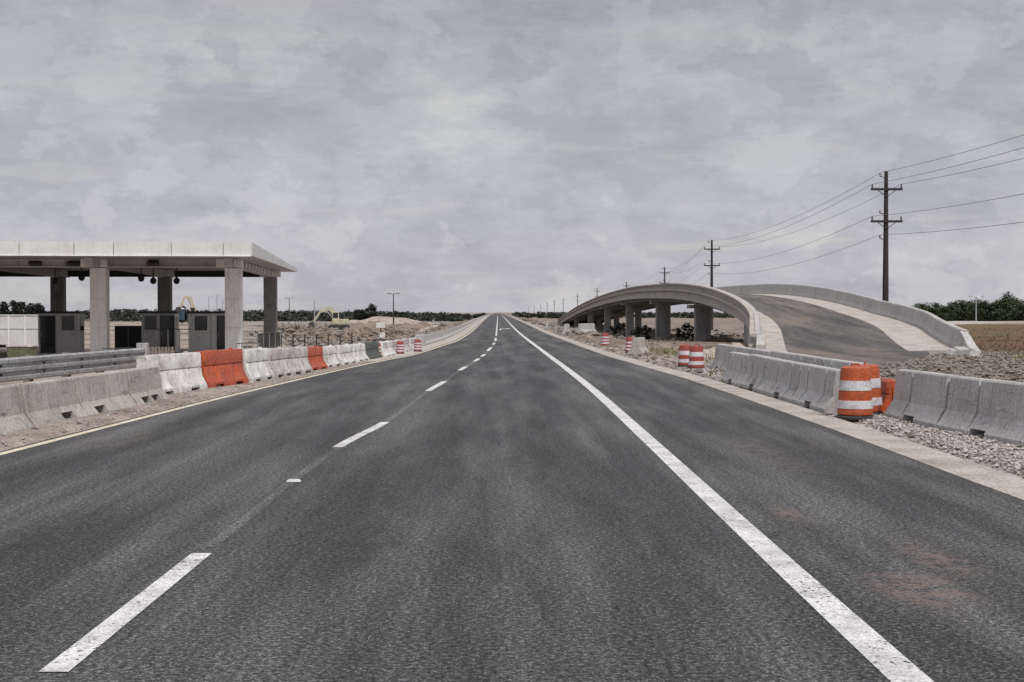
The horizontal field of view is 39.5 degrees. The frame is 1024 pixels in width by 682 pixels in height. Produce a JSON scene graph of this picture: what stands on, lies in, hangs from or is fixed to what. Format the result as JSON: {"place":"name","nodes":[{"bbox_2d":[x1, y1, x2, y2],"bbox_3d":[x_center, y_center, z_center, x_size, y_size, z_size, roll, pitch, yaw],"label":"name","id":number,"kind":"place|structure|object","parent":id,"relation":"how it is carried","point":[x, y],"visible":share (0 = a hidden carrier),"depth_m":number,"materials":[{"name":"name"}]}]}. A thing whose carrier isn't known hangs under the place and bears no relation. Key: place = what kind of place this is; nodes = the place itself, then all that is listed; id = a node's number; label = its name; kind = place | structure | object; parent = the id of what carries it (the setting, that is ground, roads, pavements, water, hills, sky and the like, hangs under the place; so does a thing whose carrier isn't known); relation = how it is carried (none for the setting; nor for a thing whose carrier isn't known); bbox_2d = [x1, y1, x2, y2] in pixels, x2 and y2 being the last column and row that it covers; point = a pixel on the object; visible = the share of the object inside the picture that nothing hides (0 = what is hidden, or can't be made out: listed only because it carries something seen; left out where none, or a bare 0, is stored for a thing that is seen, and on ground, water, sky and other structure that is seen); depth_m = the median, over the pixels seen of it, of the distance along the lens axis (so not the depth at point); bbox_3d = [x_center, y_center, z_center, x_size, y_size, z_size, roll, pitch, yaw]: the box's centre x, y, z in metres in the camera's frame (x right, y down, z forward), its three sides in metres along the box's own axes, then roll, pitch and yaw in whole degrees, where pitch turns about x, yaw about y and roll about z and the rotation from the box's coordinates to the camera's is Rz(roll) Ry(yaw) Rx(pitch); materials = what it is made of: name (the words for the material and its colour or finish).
{"place":"outdoors","nodes":[
{"label":"outdoors","id":0,"kind":"place"},
{"bbox_2d":[0,313,1023,681],"bbox_3d":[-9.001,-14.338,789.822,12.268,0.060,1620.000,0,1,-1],"label":"road","id":1,"kind":"structure","parent":0,"point":[512,505],"depth_m":11.28,"materials":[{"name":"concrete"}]},
{"bbox_2d":[39,553,210,671],"bbox_3d":[-2.297,1.613,8.862,0.150,0.001,3.501,0,1,0],"label":"lane marking","id":2,"kind":"object","parent":1,"relation":"on","point":[121,617],"visible":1,"depth_m":8.35,"materials":[{"name":"white paint"}]},
{"bbox_2d":[0,318,485,454],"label":"yellow edge line","id":3,"kind":"object","parent":1,"relation":"on","point":[48,441],"visible":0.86,"depth_m":25.45,"materials":[{"name":"paint"}]},
{"bbox_2d":[204,336,496,546],"bbox_3d":[-1.494,0.612,57.957,0.704,0.001,94.125,0,1,1],"label":"marking scar","id":4,"kind":"object","parent":1,"relation":"on","point":[224,535],"visible":0.96,"depth_m":14.20},
{"bbox_2d":[333,422,388,446],"bbox_3d":[-2.195,1.363,21.062,0.170,0.001,4.320,0,1,3],"label":"lane marking","id":5,"kind":"object","parent":1,"relation":"on","point":[359,435],"visible":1,"depth_m":20.86,"materials":[{"name":"white paint"}]},
{"bbox_2d":[503,316,933,681],"bbox_3d":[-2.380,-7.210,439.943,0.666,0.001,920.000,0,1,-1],"label":"white edge line","id":6,"kind":"object","parent":1,"relation":"on","point":[861,628],"visible":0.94,"depth_m":9.87,"materials":[{"name":"paint"}]},
{"bbox_2d":[0,312,1023,477],"bbox_3d":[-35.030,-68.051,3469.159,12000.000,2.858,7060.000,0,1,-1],"label":"ground","id":7,"kind":"structure","parent":0,"point":[732,325],"depth_m":60.80,"materials":[{"name":"gravel"}]},
{"bbox_2d":[0,301,9,314],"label":"broadleaf tree","id":8,"kind":"object","parent":7,"relation":"on","point":[4,307],"visible":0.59,"depth_m":417.67,"materials":[{"name":"green plant"}]},
{"bbox_2d":[8,300,23,314],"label":"broadleaf tree","id":9,"kind":"object","parent":7,"relation":"on","point":[14,309],"visible":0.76,"depth_m":417.47,"materials":[{"name":"green plant"}]},
{"bbox_2d":[0,384,32,433],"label":"concrete barrier","id":10,"kind":"object","parent":7,"relation":"on","point":[13,417],"visible":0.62,"depth_m":21.92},
{"bbox_2d":[0,315,37,347],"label":"site trailer","id":11,"kind":"object","parent":7,"relation":"on","point":[18,329],"visible":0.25,"depth_m":105.64,"materials":[{"name":"white metal"}]},
{"bbox_2d":[6,345,38,357],"bbox_3d":[-20.526,0.803,59.825,1.080,1.285,0.980,0,1,-1],"label":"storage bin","id":12,"kind":"object","parent":7,"relation":"on","point":[17,350],"visible":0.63,"depth_m":59.37,"materials":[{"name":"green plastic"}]},
{"bbox_2d":[23,302,36,314],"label":"broadleaf tree","id":13,"kind":"object","parent":7,"relation":"on","point":[30,309],"visible":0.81,"depth_m":417.91,"materials":[{"name":"green plant"}]},
{"bbox_2d":[36,311,86,354],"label":"toll booth","id":14,"kind":"object","parent":7,"relation":"on","point":[59,332],"visible":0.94,"depth_m":82.99,"materials":[{"name":"metal"}]},
{"bbox_2d":[40,316,55,352],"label":"door","id":15,"kind":"structure","parent":14,"relation":"in","point":[47,323],"depth_m":82.90,"materials":[{"name":"metal"}]},
{"bbox_2d":[60,315,75,331],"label":"window","id":16,"kind":"structure","parent":14,"relation":"in","point":[67,322],"depth_m":83.01,"materials":[{"name":"black glass"}]},
{"bbox_2d":[0,343,148,382],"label":"guardrail","id":17,"kind":"object","parent":7,"relation":"on","point":[27,368],"visible":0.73,"depth_m":30.12,"materials":[{"name":"metal"}]},
{"bbox_2d":[16,371,137,426],"bbox_3d":[-7.695,1.001,25.099,0.636,0.750,5.080,0,1,3],"label":"concrete barrier","id":18,"kind":"object","parent":7,"relation":"on","point":[49,401],"visible":0.84,"depth_m":24.63,"materials":[{"name":"concrete"}]},
{"bbox_2d":[115,326,141,349],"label":"equipment box","id":19,"kind":"object","parent":7,"relation":"on","point":[128,336],"visible":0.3,"depth_m":91.27,"materials":[{"name":"metal"}]},
{"bbox_2d":[119,366,168,404],"bbox_3d":[-7.523,0.922,28.825,0.636,0.750,2.120,0,1,2],"label":"concrete barrier","id":20,"kind":"object","parent":7,"relation":"on","point":[144,384],"visible":0.59,"depth_m":28.67,"materials":[{"name":"concrete"}]},
{"bbox_2d":[0,241,297,357],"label":"toll canopy","id":21,"kind":"object","parent":7,"relation":"on","point":[232,263],"visible":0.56,"depth_m":74.10,"materials":[{"name":"grey concrete"}]},
{"bbox_2d":[140,311,180,351],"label":"toll booth","id":22,"kind":"object","parent":7,"relation":"on","point":[159,319],"visible":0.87,"depth_m":87.02,"materials":[{"name":"metal"}]},
{"bbox_2d":[143,315,157,330],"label":"window","id":23,"kind":"structure","parent":22,"relation":"in","point":[149,321],"depth_m":86.97,"materials":[{"name":"black glass"}]},
{"bbox_2d":[160,315,173,350],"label":"door","id":24,"kind":"structure","parent":22,"relation":"in","point":[166,321],"depth_m":87.03,"materials":[{"name":"metal"}]},
{"bbox_2d":[149,347,174,354],"bbox_3d":[-11.352,0.924,45.999,0.950,1.470,0.195,0,1,-1],"label":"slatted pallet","id":25,"kind":"object","parent":7,"relation":"on","point":[159,351],"visible":0.26,"depth_m":45.89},
{"bbox_2d":[144,329,191,352],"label":"railing","id":26,"kind":"object","parent":7,"relation":"on","point":[168,336],"visible":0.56,"depth_m":77.81,"materials":[{"name":"metal"}]},
{"bbox_2d":[136,351,207,393],"bbox_3d":[-7.694,0.716,32.095,0.600,0.914,3.156,0,1,9],"label":"water barrier","id":27,"kind":"object","parent":7,"relation":"on","point":[180,372],"visible":0.81,"depth_m":32.10,"materials":[{"name":"white plastic"}]},
{"bbox_2d":[176,296,195,322],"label":"excavator","id":28,"kind":"object","parent":7,"relation":"on","point":[192,307],"visible":0.37,"depth_m":239.18,"materials":[{"name":"yellow metal"}]},
{"bbox_2d":[0,352,405,448],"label":"grit","id":29,"kind":"object","parent":7,"relation":"on","point":[68,421],"visible":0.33,"depth_m":25.88,"materials":[{"name":"gravel"}]},
{"bbox_2d":[187,311,224,351],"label":"toll booth","id":30,"kind":"object","parent":7,"relation":"on","point":[208,329],"visible":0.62,"depth_m":83.05,"materials":[{"name":"metal"}]},
{"bbox_2d":[193,315,208,331],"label":"window","id":31,"kind":"structure","parent":30,"relation":"in","point":[200,322],"depth_m":83.01,"materials":[{"name":"black glass"}]},
{"bbox_2d":[217,316,224,349],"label":"door","id":32,"kind":"structure","parent":30,"relation":"in","point":[220,319],"depth_m":83.07,"materials":[{"name":"metal"}]},
{"bbox_2d":[195,348,248,387],"bbox_3d":[-7.215,0.650,35.100,0.600,0.924,2.758,0,1,9],"label":"water barrier","id":33,"kind":"object","parent":7,"relation":"on","point":[223,367],"visible":0.85,"depth_m":34.88,"materials":[{"name":"orange plastic"}]},
{"bbox_2d":[1,308,479,321],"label":"woods","id":34,"kind":"object","parent":7,"relation":"on","point":[118,315],"visible":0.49,"depth_m":618.95,"materials":[{"name":"green plant"}]},
{"bbox_2d":[242,347,274,382],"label":"water barrier","id":35,"kind":"object","parent":7,"relation":"on","point":[256,364],"visible":0.88,"depth_m":37.41,"materials":[{"name":"white plastic"}]},
{"bbox_2d":[257,332,280,347],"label":"railing","id":36,"kind":"object","parent":7,"relation":"on","point":[273,339],"visible":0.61,"depth_m":77.16,"materials":[{"name":"metal"}]},
{"bbox_2d":[268,346,292,377],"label":"water barrier","id":37,"kind":"object","parent":7,"relation":"on","point":[279,365],"visible":0.68,"depth_m":39.88,"materials":[{"name":"grey plastic"}]},
{"bbox_2d":[286,345,312,374],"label":"water barrier","id":38,"kind":"object","parent":7,"relation":"on","point":[297,359],"visible":0.67,"depth_m":41.89,"materials":[{"name":"grey plastic"}]},
{"bbox_2d":[281,334,352,346],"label":"fence","id":39,"kind":"object","parent":7,"relation":"on","point":[316,335],"visible":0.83,"depth_m":97.87,"materials":[{"name":"brown metal"}]},
{"bbox_2d":[307,346,327,370],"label":"water barrier","id":40,"kind":"object","parent":7,"relation":"on","point":[316,358],"visible":0.64,"depth_m":44.86,"materials":[{"name":"orange plastic"}]},
{"bbox_2d":[308,307,349,329],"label":"excavator","id":41,"kind":"object","parent":7,"relation":"on","point":[336,319],"visible":0.97,"depth_m":198.82,"materials":[{"name":"yellow metal"}]},
{"bbox_2d":[322,345,341,366],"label":"water barrier","id":42,"kind":"object","parent":7,"relation":"on","point":[330,356],"visible":0.59,"depth_m":47.48,"materials":[{"name":"white plastic"}]},
{"bbox_2d":[336,344,356,364],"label":"water barrier","id":43,"kind":"object","parent":7,"relation":"on","point":[345,354],"visible":0.7,"depth_m":49.63,"materials":[{"name":"white plastic"}]},
{"bbox_2d":[243,318,473,347],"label":"debris","id":44,"kind":"object","parent":7,"relation":"on","point":[312,342],"visible":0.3,"depth_m":129.64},
{"bbox_2d":[349,343,368,361],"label":"water barrier","id":45,"kind":"object","parent":7,"relation":"on","point":[359,353],"visible":0.69,"depth_m":52.32,"materials":[{"name":"white plastic"}]},
{"bbox_2d":[353,309,366,319],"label":"broadleaf tree","id":46,"kind":"object","parent":7,"relation":"on","point":[361,314],"visible":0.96,"depth_m":518.26,"materials":[{"name":"green plant"}]},
{"bbox_2d":[278,323,452,344],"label":"debris","id":47,"kind":"object","parent":7,"relation":"on","point":[333,333],"visible":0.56,"depth_m":156.64,"materials":[{"name":"stone"}]},
{"bbox_2d":[345,320,392,328],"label":"earth heap","id":48,"kind":"object","parent":7,"relation":"on","point":[371,324],"visible":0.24,"depth_m":210.65,"materials":[{"name":"soil"}]},
{"bbox_2d":[365,303,377,318],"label":"broadleaf tree","id":49,"kind":"object","parent":7,"relation":"on","point":[372,311],"visible":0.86,"depth_m":518.65,"materials":[{"name":"green plant"}]},
{"bbox_2d":[363,341,382,358],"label":"water barrier","id":50,"kind":"object","parent":7,"relation":"on","point":[372,349],"visible":0.69,"depth_m":54.99,"materials":[{"name":"grey plastic"}]},
{"bbox_2d":[374,322,387,341],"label":"message board","id":51,"kind":"object","parent":7,"relation":"on","point":[380,325],"visible":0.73,"depth_m":117.85,"materials":[{"name":"white metal"}]},
{"bbox_2d":[378,340,395,355],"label":"water barrier","id":52,"kind":"object","parent":7,"relation":"on","point":[386,348],"visible":0.78,"depth_m":58.16,"materials":[{"name":"white plastic"}]},
{"bbox_2d":[349,316,434,324],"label":"earth heap","id":53,"kind":"object","parent":7,"relation":"on","point":[387,320],"visible":0.39,"depth_m":325.81,"materials":[{"name":"soil"}]},
{"bbox_2d":[385,323,427,330],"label":"earth heap","id":54,"kind":"object","parent":7,"relation":"on","point":[403,326],"visible":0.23,"depth_m":203.08,"materials":[{"name":"soil"}]},
{"bbox_2d":[362,315,489,361],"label":"concrete shoulder","id":55,"kind":"object","parent":7,"relation":"on","point":[453,337],"visible":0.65,"depth_m":80.83},
{"bbox_2d":[415,315,486,345],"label":"parapet wall","id":56,"kind":"structure","parent":55,"relation":"on","point":[431,338],"depth_m":93.55,"materials":[{"name":"grey concrete"}]},
{"bbox_2d":[572,334,600,341],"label":"earth heap","id":57,"kind":"object","parent":7,"relation":"on","point":[589,337],"visible":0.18,"depth_m":91.84,"materials":[{"name":"soil"}]},
{"bbox_2d":[577,323,596,332],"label":"concrete barrier","id":58,"kind":"object","parent":7,"relation":"on","point":[586,327],"visible":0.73,"depth_m":123.01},
{"bbox_2d":[478,311,734,318],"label":"woods","id":59,"kind":"object","parent":7,"relation":"on","point":[558,315],"visible":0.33,"depth_m":943.98,"materials":[{"name":"green plant"}]},
{"bbox_2d":[600,336,625,345],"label":"earth heap","id":60,"kind":"object","parent":7,"relation":"on","point":[614,341],"visible":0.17,"depth_m":78.06,"materials":[{"name":"soil"}]},
{"bbox_2d":[519,318,743,341],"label":"debris","id":61,"kind":"object","parent":7,"relation":"on","point":[722,338],"visible":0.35,"depth_m":140.21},
{"bbox_2d":[628,337,649,353],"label":"concrete barrier","id":62,"kind":"object","parent":7,"relation":"on","point":[638,346],"visible":0.91,"depth_m":60.16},
{"bbox_2d":[630,325,650,338],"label":"shrub","id":63,"kind":"object","parent":7,"relation":"on","point":[638,330],"visible":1,"depth_m":128.27,"materials":[{"name":"green plant"}]},
{"bbox_2d":[650,342,678,348],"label":"earth heap","id":64,"kind":"object","parent":7,"relation":"on","point":[663,345],"visible":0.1,"depth_m":71.00,"materials":[{"name":"soil"}]},
{"bbox_2d":[677,343,690,366],"bbox_3d":[5.743,0.467,47.280,0.533,0.771,0.533,1,1,38],"label":"traffic drum","id":65,"kind":"object","parent":7,"relation":"on","point":[683,356],"visible":0.69,"depth_m":47.09,"materials":[{"name":"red plastic"}]},
{"bbox_2d":[674,323,693,340],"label":"shrub","id":66,"kind":"object","parent":7,"relation":"on","point":[684,327],"visible":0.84,"depth_m":119.90,"materials":[{"name":"green plant"}]},
{"bbox_2d":[688,344,703,368],"bbox_3d":[5.825,0.498,45.081,0.552,0.799,0.552,0,1,-12],"label":"traffic drum","id":67,"kind":"object","parent":7,"relation":"on","point":[696,356],"visible":0.98,"depth_m":44.88,"materials":[{"name":"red plastic"}]},
{"bbox_2d":[704,241,719,329],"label":"utility pole","id":68,"kind":"object","parent":7,"relation":"on","point":[711,273],"visible":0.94,"depth_m":220.97,"materials":[{"name":"wood"}]},
{"bbox_2d":[709,344,734,370],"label":"concrete barrier","id":69,"kind":"object","parent":7,"relation":"on","point":[720,360],"visible":0.59,"depth_m":44.12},
{"bbox_2d":[703,342,744,357],"bbox_3d":[8.620,0.510,58.113,5.200,0.930,8.000,0,1,-1],"label":"earth heap","id":70,"kind":"object","parent":7,"relation":"on","point":[709,352],"visible":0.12,"depth_m":57.51,"materials":[{"name":"soil"}]},
{"bbox_2d":[553,331,899,376],"bbox_3d":[7.637,0.375,85.081,7.452,0.888,90.104,0,1,-1],"label":"debris","id":71,"kind":"object","parent":7,"relation":"on","point":[698,370],"visible":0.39,"depth_m":63.47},
{"bbox_2d":[721,352,748,386],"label":"concrete barrier","id":72,"kind":"object","parent":7,"relation":"on","point":[734,374],"visible":0.7,"depth_m":35.84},
{"bbox_2d":[724,346,749,371],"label":"concrete barrier","id":73,"kind":"object","parent":7,"relation":"on","point":[740,349],"visible":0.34,"depth_m":41.24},
{"bbox_2d":[740,354,779,393],"bbox_3d":[5.829,0.743,32.981,0.636,0.780,2.920,0,1,-1],"label":"concrete barrier","id":74,"kind":"object","parent":7,"relation":"on","point":[757,377],"visible":0.74,"depth_m":32.83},
{"bbox_2d":[749,348,770,356],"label":"concrete barrier","id":75,"kind":"object","parent":7,"relation":"on","point":[759,351],"visible":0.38,"depth_m":38.10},
{"bbox_2d":[507,315,1023,500],"bbox_3d":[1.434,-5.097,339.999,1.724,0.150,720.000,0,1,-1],"label":"gutter","id":76,"kind":"object","parent":7,"relation":"on","point":[997,480],"visible":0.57,"depth_m":20.29,"materials":[{"name":"concrete"}]},
{"bbox_2d":[557,283,981,353],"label":"flyover bridge","id":77,"kind":"structure","parent":7,"relation":"on","point":[793,318],"depth_m":85.50,"materials":[{"name":"concrete"}]},
{"bbox_2d":[770,351,796,360],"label":"concrete barrier","id":78,"kind":"object","parent":7,"relation":"on","point":[784,355],"visible":0.26,"depth_m":35.05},
{"bbox_2d":[763,359,806,402],"bbox_3d":[5.858,0.817,29.983,0.636,0.780,2.920,0,1,0],"label":"concrete barrier","id":79,"kind":"object","parent":7,"relation":"on","point":[783,384],"visible":0.74,"depth_m":29.83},
{"bbox_2d":[794,354,830,365],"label":"concrete barrier","id":80,"kind":"object","parent":7,"relation":"on","point":[809,359],"visible":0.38,"depth_m":31.97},
{"bbox_2d":[791,364,840,413],"bbox_3d":[5.888,0.879,26.983,0.636,0.780,2.920,0,1,-1],"label":"concrete barrier","id":81,"kind":"object","parent":7,"relation":"on","point":[817,390],"visible":0.79,"depth_m":26.60,"materials":[{"name":"concrete"}]},
{"bbox_2d":[647,346,1023,376],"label":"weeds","id":82,"kind":"object","parent":7,"relation":"on","point":[657,351],"visible":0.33,"depth_m":61.25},
{"bbox_2d":[824,359,867,368],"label":"concrete barrier","id":83,"kind":"object","parent":7,"relation":"on","point":[835,363],"visible":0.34,"depth_m":29.45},
{"bbox_2d":[835,363,873,419],"bbox_3d":[5.816,0.845,24.182,0.650,0.940,0.650,-1,1,-23],"label":"traffic drum","id":84,"kind":"object","parent":7,"relation":"on","point":[854,401],"visible":0.99,"depth_m":23.95,"materials":[{"name":"orange plastic"}]},
{"bbox_2d":[852,361,883,414],"bbox_3d":[6.246,0.834,25.237,0.650,0.940,0.650,0,1,21],"label":"traffic drum","id":85,"kind":"object","parent":7,"relation":"on","point":[876,387],"visible":0.38,"depth_m":25.01,"materials":[{"name":"orange plastic"}]},
{"bbox_2d":[797,351,939,370],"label":"ramp approach","id":86,"kind":"structure","parent":7,"relation":"on","point":[884,357],"depth_m":56.22,"materials":[{"name":"concrete"}]},
{"bbox_2d":[871,171,902,301],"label":"utility pole","id":87,"kind":"object","parent":7,"relation":"on","point":[885,291],"visible":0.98,"depth_m":112.98,"materials":[{"name":"wood"}]},
{"bbox_2d":[564,194,1021,303],"bbox_3d":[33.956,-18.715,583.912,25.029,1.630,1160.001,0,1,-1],"label":"power line","id":88,"kind":"object","parent":87,"relation":"attached to","point":[858,222],"visible":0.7,"depth_m":110.66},
{"bbox_2d":[583,147,1023,296],"bbox_3d":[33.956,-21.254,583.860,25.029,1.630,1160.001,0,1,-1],"label":"power line","id":89,"kind":"object","parent":87,"relation":"attached to","point":[860,190],"visible":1,"depth_m":111.65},
{"bbox_2d":[588,135,1022,293],"bbox_3d":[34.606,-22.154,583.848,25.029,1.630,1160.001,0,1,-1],"label":"power line","id":90,"kind":"object","parent":87,"relation":"attached to","point":[856,186],"visible":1,"depth_m":114.45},
{"bbox_2d":[880,378,895,412],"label":"water barrier","id":91,"kind":"object","parent":7,"relation":"on","point":[887,389],"visible":0.25,"depth_m":25.20,"materials":[{"name":"orange plastic"}]},
{"bbox_2d":[884,369,958,428],"bbox_3d":[6.792,0.929,23.369,0.636,0.840,2.480,0,1,-3],"label":"concrete barrier","id":92,"kind":"object","parent":7,"relation":"on","point":[920,397],"visible":0.8,"depth_m":23.17,"materials":[{"name":"concrete"}]},
{"bbox_2d":[868,351,1023,381],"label":"rubble","id":93,"kind":"object","parent":7,"relation":"on","point":[940,361],"visible":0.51,"depth_m":46.69,"materials":[{"name":"gravel"}]},
{"bbox_2d":[937,306,955,320],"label":"broadleaf tree","id":94,"kind":"object","parent":7,"relation":"on","point":[944,309],"visible":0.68,"depth_m":305.97,"materials":[{"name":"green plant"}]},
{"bbox_2d":[944,303,962,320],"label":"broadleaf tree","id":95,"kind":"object","parent":7,"relation":"on","point":[951,306],"visible":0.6,"depth_m":315.85,"materials":[{"name":"green plant"}]},
{"bbox_2d":[948,300,977,320],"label":"broadleaf tree","id":96,"kind":"object","parent":7,"relation":"on","point":[962,306],"visible":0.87,"depth_m":318.17,"materials":[{"name":"green plant"}]},
{"bbox_2d":[937,376,1023,445],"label":"concrete barrier","id":97,"kind":"object","parent":7,"relation":"on","point":[992,409],"visible":0.91,"depth_m":20.57,"materials":[{"name":"concrete"}]},
{"bbox_2d":[974,300,997,320],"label":"broadleaf tree","id":98,"kind":"object","parent":7,"relation":"on","point":[982,310],"visible":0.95,"depth_m":302.54,"materials":[{"name":"green plant"}]},
{"bbox_2d":[969,327,1023,354],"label":"dry grass","id":99,"kind":"structure","parent":7,"relation":"on","point":[1000,346],"depth_m":83.65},
{"bbox_2d":[991,291,1020,320],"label":"broadleaf tree","id":100,"kind":"object","parent":7,"relation":"on","point":[1005,306],"visible":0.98,"depth_m":296.35,"materials":[{"name":"green plant"}]},
{"bbox_2d":[0,0,1023,312],"label":"sky","id":101,"kind":"structure","parent":0,"point":[451,156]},
{"bbox_2d":[674,367,1023,478],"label":"gravel","id":102,"kind":"structure","parent":0,"point":[1002,458],"depth_m":19.77,"materials":[{"name":"gravel"}]},
{"bbox_2d":[947,321,1023,324],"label":"road","id":103,"kind":"structure","parent":0,"point":[973,322],"depth_m":213.22,"materials":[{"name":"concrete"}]},
{"bbox_3d":[28.458,-3.512,4.213,2.500,15.450,0.546,0,1,-1],"label":"utility pole","id":104,"kind":"object","parent":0,"visible":0},
{"bbox_2d":[569,222,1021,305],"bbox_3d":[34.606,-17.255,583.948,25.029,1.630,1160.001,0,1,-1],"label":"power line","id":105,"kind":"object","parent":104,"relation":"attached to","point":[875,236],"visible":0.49,"depth_m":110.33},
{"bbox_2d":[581,158,1023,296],"bbox_3d":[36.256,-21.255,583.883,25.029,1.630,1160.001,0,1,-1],"label":"power line","id":106,"kind":"object","parent":104,"relation":"attached to","point":[860,204],"visible":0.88,"depth_m":121.95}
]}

